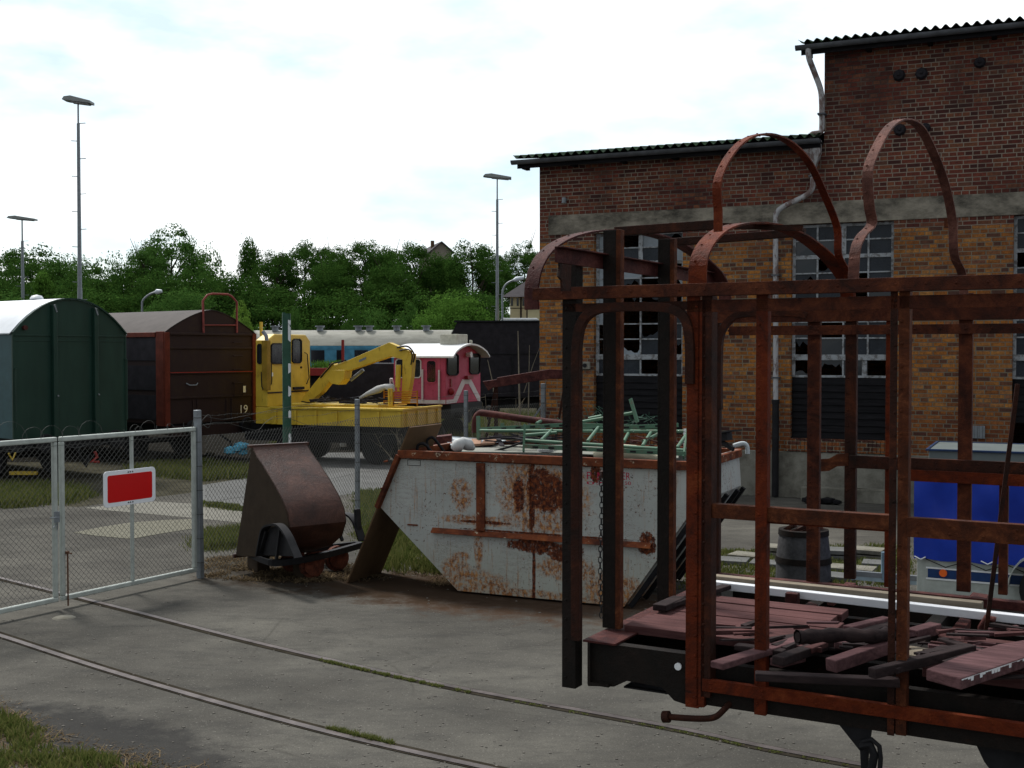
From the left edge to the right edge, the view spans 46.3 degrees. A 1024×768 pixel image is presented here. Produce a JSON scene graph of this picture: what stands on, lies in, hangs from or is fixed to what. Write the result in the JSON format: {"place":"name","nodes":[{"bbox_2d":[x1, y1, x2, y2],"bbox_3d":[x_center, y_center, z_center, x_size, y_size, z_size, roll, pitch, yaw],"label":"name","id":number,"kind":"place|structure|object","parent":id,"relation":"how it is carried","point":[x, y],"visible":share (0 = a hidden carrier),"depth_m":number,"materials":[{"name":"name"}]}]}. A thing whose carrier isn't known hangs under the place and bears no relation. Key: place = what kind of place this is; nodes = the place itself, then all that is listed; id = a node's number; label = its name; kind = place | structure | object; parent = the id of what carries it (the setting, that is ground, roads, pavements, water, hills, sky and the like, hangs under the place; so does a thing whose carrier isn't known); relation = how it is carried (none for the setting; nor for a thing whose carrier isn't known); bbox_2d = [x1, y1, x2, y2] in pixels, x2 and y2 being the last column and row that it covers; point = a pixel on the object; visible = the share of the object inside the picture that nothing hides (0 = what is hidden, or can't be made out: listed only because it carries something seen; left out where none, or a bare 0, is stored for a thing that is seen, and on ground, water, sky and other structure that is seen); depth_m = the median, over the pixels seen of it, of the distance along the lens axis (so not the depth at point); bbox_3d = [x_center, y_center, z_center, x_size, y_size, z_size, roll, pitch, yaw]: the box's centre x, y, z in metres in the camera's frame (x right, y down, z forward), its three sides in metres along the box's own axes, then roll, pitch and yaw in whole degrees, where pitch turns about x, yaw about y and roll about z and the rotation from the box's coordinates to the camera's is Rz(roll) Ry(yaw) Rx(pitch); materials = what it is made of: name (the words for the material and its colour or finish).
{"place":"outdoors","nodes":[
{"label":"outdoors","id":0,"kind":"place"},
{"bbox_2d":[87,501,241,522],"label":"concrete path","id":1,"kind":"structure","parent":0,"point":[205,511],"depth_m":21.54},
{"bbox_2d":[6,421,361,461],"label":"ballast","id":2,"kind":"structure","parent":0,"point":[109,452],"depth_m":34.69,"materials":[{"name":"gravel"}]},
{"bbox_2d":[109,293,255,458],"bbox_3d":[-12.469,-0.269,34.634,12.480,4.401,2.997,1,2,37],"label":"covered wagon","id":3,"kind":"object","parent":2,"relation":"on","point":[182,365],"visible":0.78,"depth_m":30.90,"materials":[{"name":"brown paint"}]},
{"bbox_2d":[329,334,491,447],"bbox_3d":[-3.162,0.210,35.900,4.760,3.381,2.780,1,2,21],"label":"locomotive","id":4,"kind":"object","parent":2,"relation":"on","point":[449,365],"visible":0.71,"depth_m":34.86,"materials":[{"name":"pink paint"}]},
{"bbox_2d":[425,358,439,399],"bbox_3d":[-2.266,-0.137,34.145,0.482,1.187,0.011,1,2,21],"label":"door","id":5,"kind":"structure","parent":4,"relation":"in","point":[431,389],"depth_m":34.15,"materials":[{"name":"red paint"}]},
{"bbox_2d":[452,320,539,411],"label":"sided wagon","id":6,"kind":"object","parent":2,"relation":"on","point":[497,340],"visible":0.19,"depth_m":49.84,"materials":[{"name":"black paint"}]},
{"bbox_2d":[121,456,248,481],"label":"grass","id":7,"kind":"structure","parent":0,"point":[204,468],"depth_m":27.69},
{"bbox_2d":[179,522,240,552],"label":"grass","id":8,"kind":"structure","parent":0,"point":[224,537],"depth_m":17.67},
{"bbox_2d":[0,408,536,506],"bbox_3d":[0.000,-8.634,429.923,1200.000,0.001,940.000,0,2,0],"label":"ground","id":9,"kind":"structure","parent":0,"point":[45,476],"depth_m":27.28,"materials":[{"name":"concrete"}]},
{"bbox_2d":[0,262,36,299],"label":"tree","id":10,"kind":"object","parent":9,"relation":"on","point":[16,288],"visible":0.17,"depth_m":107.38,"materials":[{"name":"green plant"}]},
{"bbox_2d":[0,242,68,294],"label":"tree","id":11,"kind":"object","parent":9,"relation":"on","point":[30,267],"visible":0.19,"depth_m":120.02,"materials":[{"name":"green plant"}]},
{"bbox_2d":[32,269,58,298],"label":"shrub","id":12,"kind":"object","parent":9,"relation":"on","point":[42,284],"visible":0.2,"depth_m":103.88,"materials":[{"name":"green plant"}]},
{"bbox_2d":[0,477,100,508],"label":"grass","id":13,"kind":"structure","parent":9,"relation":"on","point":[28,492],"depth_m":23.00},
{"bbox_2d":[0,295,127,475],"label":"covered wagon","id":14,"kind":"object","parent":9,"relation":"on","point":[63,363],"visible":0.84,"depth_m":26.50,"materials":[{"name":"green paint"}]},
{"bbox_2d":[31,253,100,293],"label":"tree","id":15,"kind":"object","parent":9,"relation":"on","point":[60,271],"visible":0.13,"depth_m":116.90,"materials":[{"name":"green plant"}]},
{"bbox_2d":[62,95,93,299],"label":"lamp mast","id":16,"kind":"object","parent":9,"relation":"on","point":[78,101],"visible":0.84,"depth_m":61.70,"materials":[{"name":"metal"}]},
{"bbox_2d":[46,259,124,310],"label":"tree","id":17,"kind":"object","parent":9,"relation":"on","point":[70,286],"visible":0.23,"depth_m":104.20,"materials":[{"name":"green plant"}]},
{"bbox_2d":[50,287,129,312],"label":"tree","id":18,"kind":"object","parent":9,"relation":"on","point":[109,305],"visible":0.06,"depth_m":97.32,"materials":[{"name":"green plant"}]},
{"bbox_2d":[88,261,148,301],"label":"tree","id":19,"kind":"object","parent":9,"relation":"on","point":[121,280],"visible":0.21,"depth_m":108.44,"materials":[{"name":"green plant"}]},
{"bbox_2d":[122,239,173,293],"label":"tree","id":20,"kind":"object","parent":9,"relation":"on","point":[148,261],"visible":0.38,"depth_m":110.84,"materials":[{"name":"green plant"}]},
{"bbox_2d":[113,269,190,312],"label":"tree","id":21,"kind":"object","parent":9,"relation":"on","point":[134,302],"visible":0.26,"depth_m":98.44,"materials":[{"name":"green plant"}]},
{"bbox_2d":[123,219,214,290],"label":"tree","id":22,"kind":"object","parent":9,"relation":"on","point":[186,249],"visible":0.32,"depth_m":114.96,"materials":[{"name":"green plant"}]},
{"bbox_2d":[143,287,216,311],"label":"shrub","id":23,"kind":"object","parent":9,"relation":"on","point":[180,305],"visible":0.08,"depth_m":91.24,"materials":[{"name":"green plant"}]},
{"bbox_2d":[134,285,244,319],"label":"tree","id":24,"kind":"object","parent":9,"relation":"on","point":[217,305],"visible":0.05,"depth_m":96.01,"materials":[{"name":"green plant"}]},
{"bbox_2d":[159,262,234,301],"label":"tree","id":25,"kind":"object","parent":9,"relation":"on","point":[193,281],"visible":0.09,"depth_m":102.85,"materials":[{"name":"green plant"}]},
{"bbox_2d":[182,240,221,288],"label":"tree","id":26,"kind":"object","parent":9,"relation":"on","point":[218,261],"visible":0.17,"depth_m":113.81,"materials":[{"name":"green plant"}]},
{"bbox_2d":[204,271,271,327],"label":"tree","id":27,"kind":"object","parent":9,"relation":"on","point":[236,286],"visible":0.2,"depth_m":97.92,"materials":[{"name":"green plant"}]},
{"bbox_2d":[235,233,266,291],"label":"tree","id":28,"kind":"object","parent":9,"relation":"on","point":[248,253],"visible":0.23,"depth_m":107.18,"materials":[{"name":"green plant"}]},
{"bbox_2d":[217,284,327,329],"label":"tree","id":29,"kind":"object","parent":9,"relation":"on","point":[284,304],"visible":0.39,"depth_m":96.37,"materials":[{"name":"green plant"}]},
{"bbox_2d":[245,245,305,325],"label":"tree","id":30,"kind":"object","parent":9,"relation":"on","point":[271,270],"visible":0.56,"depth_m":102.15,"materials":[{"name":"green plant"}]},
{"bbox_2d":[265,237,336,323],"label":"tree","id":31,"kind":"object","parent":9,"relation":"on","point":[304,253],"visible":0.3,"depth_m":104.31,"materials":[{"name":"green plant"}]},
{"bbox_2d":[295,257,358,322],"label":"tree","id":32,"kind":"object","parent":9,"relation":"on","point":[334,280],"visible":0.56,"depth_m":98.82,"materials":[{"name":"green plant"}]},
{"bbox_2d":[280,286,398,329],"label":"tree","id":33,"kind":"object","parent":9,"relation":"on","point":[338,308],"visible":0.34,"depth_m":94.72,"materials":[{"name":"green plant"}]},
{"bbox_2d":[254,325,452,365],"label":"passenger coach","id":34,"kind":"object","parent":9,"relation":"on","point":[325,345],"visible":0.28,"depth_m":58.66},
{"bbox_2d":[331,237,404,306],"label":"tree","id":35,"kind":"object","parent":9,"relation":"on","point":[362,250],"visible":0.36,"depth_m":104.61,"materials":[{"name":"green plant"}]},
{"bbox_2d":[359,304,402,329],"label":"shrub","id":36,"kind":"object","parent":9,"relation":"on","point":[369,319],"visible":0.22,"depth_m":76.01,"materials":[{"name":"green plant"}]},
{"bbox_2d":[361,257,421,323],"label":"tree","id":37,"kind":"object","parent":9,"relation":"on","point":[387,277],"visible":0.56,"depth_m":98.83,"materials":[{"name":"green plant"}]},
{"bbox_2d":[358,284,442,329],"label":"tree","id":38,"kind":"object","parent":9,"relation":"on","point":[382,296],"visible":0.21,"depth_m":96.40,"materials":[{"name":"green plant"}]},
{"bbox_2d":[381,240,452,306],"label":"tree","id":39,"kind":"object","parent":9,"relation":"on","point":[418,251],"visible":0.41,"depth_m":103.02,"materials":[{"name":"green plant"}]},
{"bbox_2d":[410,289,493,329],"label":"shrub","id":40,"kind":"object","parent":9,"relation":"on","point":[447,314],"visible":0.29,"depth_m":72.98,"materials":[{"name":"green plant"}]},
{"bbox_2d":[434,238,510,319],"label":"tree","id":41,"kind":"object","parent":9,"relation":"on","point":[457,264],"visible":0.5,"depth_m":101.89,"materials":[{"name":"green plant"}]},
{"bbox_2d":[435,287,509,328],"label":"tree","id":42,"kind":"object","parent":9,"relation":"on","point":[488,306],"visible":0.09,"depth_m":95.84,"materials":[{"name":"green plant"}]},
{"bbox_2d":[438,407,538,440],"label":"grass","id":43,"kind":"structure","parent":9,"relation":"on","point":[492,420],"depth_m":40.11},
{"bbox_2d":[473,236,516,300],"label":"tree","id":44,"kind":"object","parent":9,"relation":"on","point":[506,276],"visible":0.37,"depth_m":105.22,"materials":[{"name":"green plant"}]},
{"bbox_2d":[483,173,510,319],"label":"lamp mast","id":45,"kind":"object","parent":9,"relation":"on","point":[496,176],"visible":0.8,"depth_m":87.69,"materials":[{"name":"metal"}]},
{"bbox_2d":[502,230,537,292],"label":"tree","id":46,"kind":"object","parent":9,"relation":"on","point":[526,259],"visible":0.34,"depth_m":123.98,"materials":[{"name":"green plant"}]},
{"bbox_2d":[510,16,1023,503],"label":"brick building","id":47,"kind":"structure","parent":9,"relation":"on","point":[956,90],"depth_m":23.00,"materials":[{"name":"brick"}]},
{"bbox_2d":[596,232,682,375],"bbox_3d":[2.660,-1.659,24.888,1.925,2.983,0.076,1,2,24],"label":"window","id":48,"kind":"structure","parent":47,"relation":"in","point":[647,249],"depth_m":24.89,"materials":[{"name":"glass"}]},
{"bbox_2d":[792,221,893,377],"bbox_3d":[6.405,-1.613,23.182,1.925,2.983,0.076,1,2,24],"label":"window","id":49,"kind":"structure","parent":47,"relation":"in","point":[877,250],"depth_m":23.12,"materials":[{"name":"glass"}]},
{"bbox_2d":[1012,216,1023,378],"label":"window","id":50,"kind":"structure","parent":47,"relation":"in","point":[1018,338],"depth_m":21.88,"materials":[{"name":"glass"}]},
{"bbox_2d":[203,452,393,505],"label":"concrete road","id":51,"kind":"structure","parent":0,"point":[330,469],"depth_m":26.78,"materials":[{"name":"concrete"}]},
{"bbox_2d":[245,322,441,464],"bbox_3d":[-4.606,0.193,31.413,4.997,3.654,2.464,1,2,21],"label":"rail crane","id":52,"kind":"object","parent":51,"relation":"on","point":[268,372],"visible":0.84,"depth_m":30.86,"materials":[{"name":"yellow paint"}]},
{"bbox_2d":[301,395,419,403],"bbox_3d":[-3.976,0.420,31.166,2.726,0.209,2.082,1,2,21],"label":"deck scrap","id":53,"kind":"object","parent":52,"relation":"on","point":[341,400],"visible":0.69,"depth_m":30.77,"materials":[{"name":"black paint"}]},
{"bbox_2d":[346,487,441,575],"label":"grass","id":54,"kind":"structure","parent":0,"point":[411,551],"depth_m":16.78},
{"bbox_2d":[0,493,987,767],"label":"asphalt yard","id":55,"kind":"structure","parent":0,"point":[410,637],"depth_m":10.57,"materials":[{"name":"asphalt"}]},
{"bbox_2d":[0,706,158,767],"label":"grass","id":56,"kind":"structure","parent":55,"relation":"on","point":[78,757],"depth_m":8.40,"materials":[{"name":"plant"}]},
{"bbox_2d":[0,697,210,767],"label":"litter","id":57,"kind":"object","parent":55,"relation":"on","point":[118,753],"visible":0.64,"depth_m":8.58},
{"bbox_2d":[74,519,191,538],"bbox_3d":[-5.901,2.331,19.463,1.411,0.001,2.094,1,2,31],"label":"cement patch","id":58,"kind":"object","parent":55,"relation":"on","point":[141,528],"visible":0.7,"depth_m":19.33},
{"bbox_2d":[193,410,203,578],"bbox_3d":[-3.948,1.417,15.090,0.080,2.181,0.110,1,2,30],"label":"fence post","id":59,"kind":"object","parent":55,"relation":"on","point":[197,417],"visible":0.77,"depth_m":15.06,"materials":[{"name":"metal"}]},
{"bbox_2d":[58,427,196,605],"bbox_3d":[-4.467,1.507,14.160,0.137,1.890,2.045,1,2,30],"label":"gate leaf","id":60,"kind":"object","parent":59,"relation":"attached to","point":[62,530],"visible":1,"depth_m":14.13,"materials":[{"name":"metal"}]},
{"bbox_2d":[103,467,155,507],"bbox_3d":[-4.496,1.211,14.090,0.019,0.417,0.780,1,2,30],"label":"gate sign","id":61,"kind":"object","parent":60,"relation":"attached to","point":[128,487],"visible":1,"depth_m":14.07,"materials":[{"name":"red metal"}]},
{"bbox_2d":[0,637,473,767],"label":"rail groove","id":62,"kind":"object","parent":55,"relation":"on","point":[241,711],"visible":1,"depth_m":9.47},
{"bbox_2d":[0,634,495,767],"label":"rail","id":63,"kind":"object","parent":55,"relation":"on","point":[314,728],"visible":1,"depth_m":9.45,"materials":[{"name":"metal"}]},
{"bbox_2d":[0,632,507,767],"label":"rail groove","id":64,"kind":"object","parent":55,"relation":"on","point":[263,711],"visible":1,"depth_m":9.79},
{"bbox_2d":[324,724,396,744],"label":"grass","id":65,"kind":"structure","parent":64,"relation":"in","point":[340,729],"depth_m":8.87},
{"bbox_2d":[203,402,358,574],"bbox_3d":[-3.152,1.353,17.056,0.006,2.045,4.207,1,2,21],"label":"chain link fence","id":66,"kind":"object","parent":55,"relation":"on","point":[246,432],"visible":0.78,"depth_m":15.98,"materials":[{"name":"metal"}]},
{"bbox_2d":[282,312,290,442],"bbox_3d":[-4.141,0.479,22.021,0.160,3.585,0.160,0,2,-15],"label":"green pole","id":67,"kind":"object","parent":55,"relation":"on","point":[286,359],"visible":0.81,"depth_m":21.94,"materials":[{"name":"metal"}]},
{"bbox_2d":[204,554,388,584],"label":"litter","id":68,"kind":"object","parent":55,"relation":"on","point":[281,574],"visible":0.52,"depth_m":15.31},
{"bbox_2d":[232,442,364,578],"bbox_3d":[-2.467,1.609,15.191,1.740,1.691,2.071,-1,2,-38],"label":"tipping bucket","id":69,"kind":"object","parent":55,"relation":"on","point":[293,511],"visible":0.98,"depth_m":14.81,"materials":[{"name":"brown metal"}]},
{"bbox_2d":[354,399,360,508],"bbox_3d":[-2.459,1.321,19.042,0.073,2.160,0.073,1,2,20],"label":"fence post","id":70,"kind":"object","parent":55,"relation":"on","point":[357,430],"visible":0.68,"depth_m":19.01,"materials":[{"name":"metal"}]},
{"bbox_2d":[346,423,441,582],"bbox_3d":[-1.465,1.480,14.930,0.912,1.962,0.800,1,2,25],"label":"leaning sheet","id":71,"kind":"object","parent":55,"relation":"on","point":[377,543],"visible":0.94,"depth_m":14.90,"materials":[{"name":"metal"}]},
{"bbox_2d":[0,579,860,767],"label":"rail groove","id":72,"kind":"object","parent":55,"relation":"on","point":[670,729],"visible":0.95,"depth_m":9.97},
{"bbox_2d":[318,658,472,693],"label":"grass","id":73,"kind":"structure","parent":72,"relation":"in","point":[409,679],"depth_m":10.56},
{"bbox_2d":[0,577,890,767],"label":"rail","id":74,"kind":"object","parent":55,"relation":"on","point":[844,761],"visible":0.93,"depth_m":9.86,"materials":[{"name":"metal"}]},
{"bbox_2d":[463,390,468,436],"bbox_3d":[-0.886,1.210,23.041,0.078,2.170,0.078,1,2,20],"label":"fence post","id":75,"kind":"object","parent":55,"relation":"on","point":[466,395],"visible":0.45,"depth_m":22.99,"materials":[{"name":"metal"}]},
{"bbox_2d":[361,394,467,525],"bbox_3d":[-1.626,1.247,21.023,0.006,2.045,4.298,1,2,21],"label":"chain link fence","id":76,"kind":"object","parent":75,"relation":"attached to","point":[399,442],"visible":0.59,"depth_m":19.87,"materials":[{"name":"metal"}]},
{"bbox_2d":[2,560,960,767],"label":"grit","id":77,"kind":"object","parent":55,"relation":"on","point":[183,727],"visible":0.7,"depth_m":9.34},
{"bbox_2d":[483,369,561,440],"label":"steel beam","id":78,"kind":"structure","parent":55,"relation":"on","point":[495,384],"depth_m":24.01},
{"bbox_2d":[374,440,745,607],"bbox_3d":[0.599,1.631,14.606,4.095,1.677,2.045,1,2,25],"label":"skip","id":79,"kind":"object","parent":55,"relation":"on","point":[487,523],"visible":0.82,"depth_m":13.88,"materials":[{"name":"white paint"}]},
{"bbox_2d":[447,436,505,449],"bbox_3d":[-0.429,0.757,15.547,0.820,0.060,1.752,0,2,-11],"label":"sheet","id":80,"kind":"object","parent":79,"relation":"in","point":[454,437],"visible":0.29,"depth_m":16.10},
{"bbox_2d":[472,438,480,445],"bbox_3d":[-0.546,0.754,15.502,0.317,0.030,1.107,0,2,0],"label":"chipboard","id":81,"kind":"object","parent":80,"relation":"on","point":[476,442],"visible":0.35,"depth_m":15.25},
{"bbox_2d":[476,416,683,439],"bbox_3d":[0.832,0.584,15.014,2.828,0.312,0.357,1,2,25],"label":"scaffold frame","id":82,"kind":"object","parent":81,"relation":"on","point":[516,428],"visible":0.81,"depth_m":15.16,"materials":[{"name":"green metal"}]},
{"bbox_2d":[525,398,678,442],"bbox_3d":[1.123,0.435,14.734,1.834,0.513,0.770,1,2,33],"label":"scaffold frame","id":83,"kind":"object","parent":82,"relation":"on","point":[633,412],"visible":0.6,"depth_m":14.83,"materials":[{"name":"green metal"}]},
{"bbox_2d":[460,445,561,453],"bbox_3d":[0.081,0.806,14.960,1.364,0.014,1.225,0,2,8],"label":"sheet","id":84,"kind":"object","parent":79,"relation":"in","point":[493,448],"visible":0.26,"depth_m":14.57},
{"bbox_2d":[478,432,561,445],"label":"scrap strips","id":85,"kind":"object","parent":84,"relation":"on","point":[500,441],"visible":0.65,"depth_m":14.87,"materials":[{"name":"black paint"}]},
{"bbox_2d":[472,410,646,433],"bbox_3d":[0.573,0.506,15.465,2.408,0.309,0.134,1,2,23],"label":"pipe","id":86,"kind":"object","parent":79,"relation":"on","point":[508,416],"visible":0.59,"depth_m":15.70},
{"bbox_2d":[522,424,685,458],"bbox_3d":[1.206,0.621,14.134,2.074,0.376,1.141,1,2,25],"label":"scaffold frame","id":87,"kind":"object","parent":79,"relation":"on","point":[632,449],"visible":0.73,"depth_m":13.82,"materials":[{"name":"green metal"}]},
{"bbox_2d":[524,118,1023,767],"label":"wagon frame","id":88,"kind":"object","parent":55,"relation":"on","point":[674,652],"visible":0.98,"depth_m":6.64,"materials":[{"name":"brown metal"}]},
{"bbox_2d":[711,636,805,669],"bbox_3d":[1.302,1.403,6.260,0.767,0.035,0.080,-1,2,-44],"label":"timber","id":89,"kind":"object","parent":88,"relation":"on","point":[736,659],"visible":0.56,"depth_m":6.12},
{"bbox_2d":[772,643,833,665],"bbox_3d":[1.542,1.403,6.282,0.070,0.045,0.557,1,2,44],"label":"timber","id":90,"kind":"object","parent":88,"relation":"on","point":[793,655],"visible":0.57,"depth_m":6.16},
{"bbox_2d":[755,670,899,687],"bbox_3d":[1.559,1.462,5.931,0.693,0.040,0.070,0,2,10],"label":"timber","id":91,"kind":"object","parent":88,"relation":"on","point":[822,678],"visible":1,"depth_m":5.91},
{"bbox_2d":[716,574,982,609],"bbox_3d":[2.098,1.334,7.709,1.759,0.050,0.075,1,2,31],"label":"batten","id":92,"kind":"object","parent":88,"relation":"on","point":[956,602],"visible":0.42,"depth_m":7.61,"materials":[{"name":"grey wood"}]},
{"bbox_2d":[826,641,895,672],"bbox_3d":[1.787,1.387,6.122,0.465,0.104,0.070,-1,2,-34],"label":"timber","id":93,"kind":"object","parent":88,"relation":"on","point":[848,659],"visible":0.83,"depth_m":6.07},
{"bbox_2d":[793,626,895,644],"bbox_3d":[1.729,1.305,6.199,0.536,0.083,0.119,0,2,-5],"label":"rolled felt","id":94,"kind":"object","parent":93,"relation":"on","point":[830,635],"visible":0.97,"depth_m":6.18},
{"bbox_2d":[716,620,1023,679],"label":"wood splinters","id":95,"kind":"object","parent":88,"relation":"on","point":[746,629],"visible":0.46,"depth_m":6.49,"materials":[{"name":"wood"}]},
{"bbox_2d":[716,580,1023,624],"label":"metal bar","id":96,"kind":"object","parent":88,"relation":"on","point":[978,614],"depth_m":7.42,"materials":[{"name":"silver metal"}]},
{"bbox_2d":[868,644,975,678],"bbox_3d":[2.048,1.376,5.952,0.718,0.080,0.050,-1,2,-30],"label":"timber","id":97,"kind":"object","parent":88,"relation":"on","point":[909,664],"visible":0.83,"depth_m":5.91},
{"bbox_2d":[909,622,940,638],"bbox_3d":[2.300,1.382,6.687,0.257,0.060,0.075,-1,2,-41],"label":"timber","id":98,"kind":"object","parent":88,"relation":"on","point":[925,629],"visible":0.59,"depth_m":6.66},
{"bbox_2d":[926,640,1023,689],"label":"plank","id":99,"kind":"object","parent":88,"relation":"on","point":[961,672],"visible":1,"depth_m":5.71,"materials":[{"name":"brown wood"}]},
{"bbox_2d":[775,525,831,582],"bbox_3d":[3.567,2.054,14.647,0.687,0.831,0.687,0,2,-10],"label":"wooden barrel","id":100,"kind":"object","parent":55,"relation":"on","point":[790,558],"visible":0.56,"depth_m":14.41,"materials":[{"name":"wood"}]},
{"bbox_2d":[801,485,884,503],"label":"concrete beam","id":101,"kind":"structure","parent":55,"relation":"on","point":[870,496],"depth_m":22.61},
{"bbox_2d":[851,481,1023,600],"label":"box trailer","id":102,"kind":"object","parent":55,"relation":"on","point":[936,564],"visible":0.62,"depth_m":13.29,"materials":[{"name":"blue paint"}]},
{"bbox_2d":[926,441,1023,461],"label":"grey trailer","id":103,"kind":"object","parent":55,"relation":"on","point":[986,451],"visible":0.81,"depth_m":17.35,"materials":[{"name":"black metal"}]},
{"bbox_2d":[0,0,1023,324],"label":"sky","id":104,"kind":"structure","parent":0,"point":[275,123],"materials":[{"name":"white"}]},
{"bbox_2d":[503,282,539,319],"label":"house","id":105,"kind":"structure","parent":0,"point":[515,296],"depth_m":83.71,"materials":[{"name":"paint"}]},
{"bbox_2d":[676,541,916,592],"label":"grass","id":106,"kind":"structure","parent":0,"point":[724,552],"depth_m":15.74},
{"bbox_3d":[-6.110,1.489,11.450,0.080,2.130,0.085,1,2,30],"label":"fence post","id":107,"kind":"object","parent":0,"visible":0},
{"bbox_2d":[0,437,59,613],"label":"gate leaf","id":108,"kind":"object","parent":107,"relation":"attached to","point":[55,516],"visible":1,"depth_m":13.08,"materials":[{"name":"metal"}]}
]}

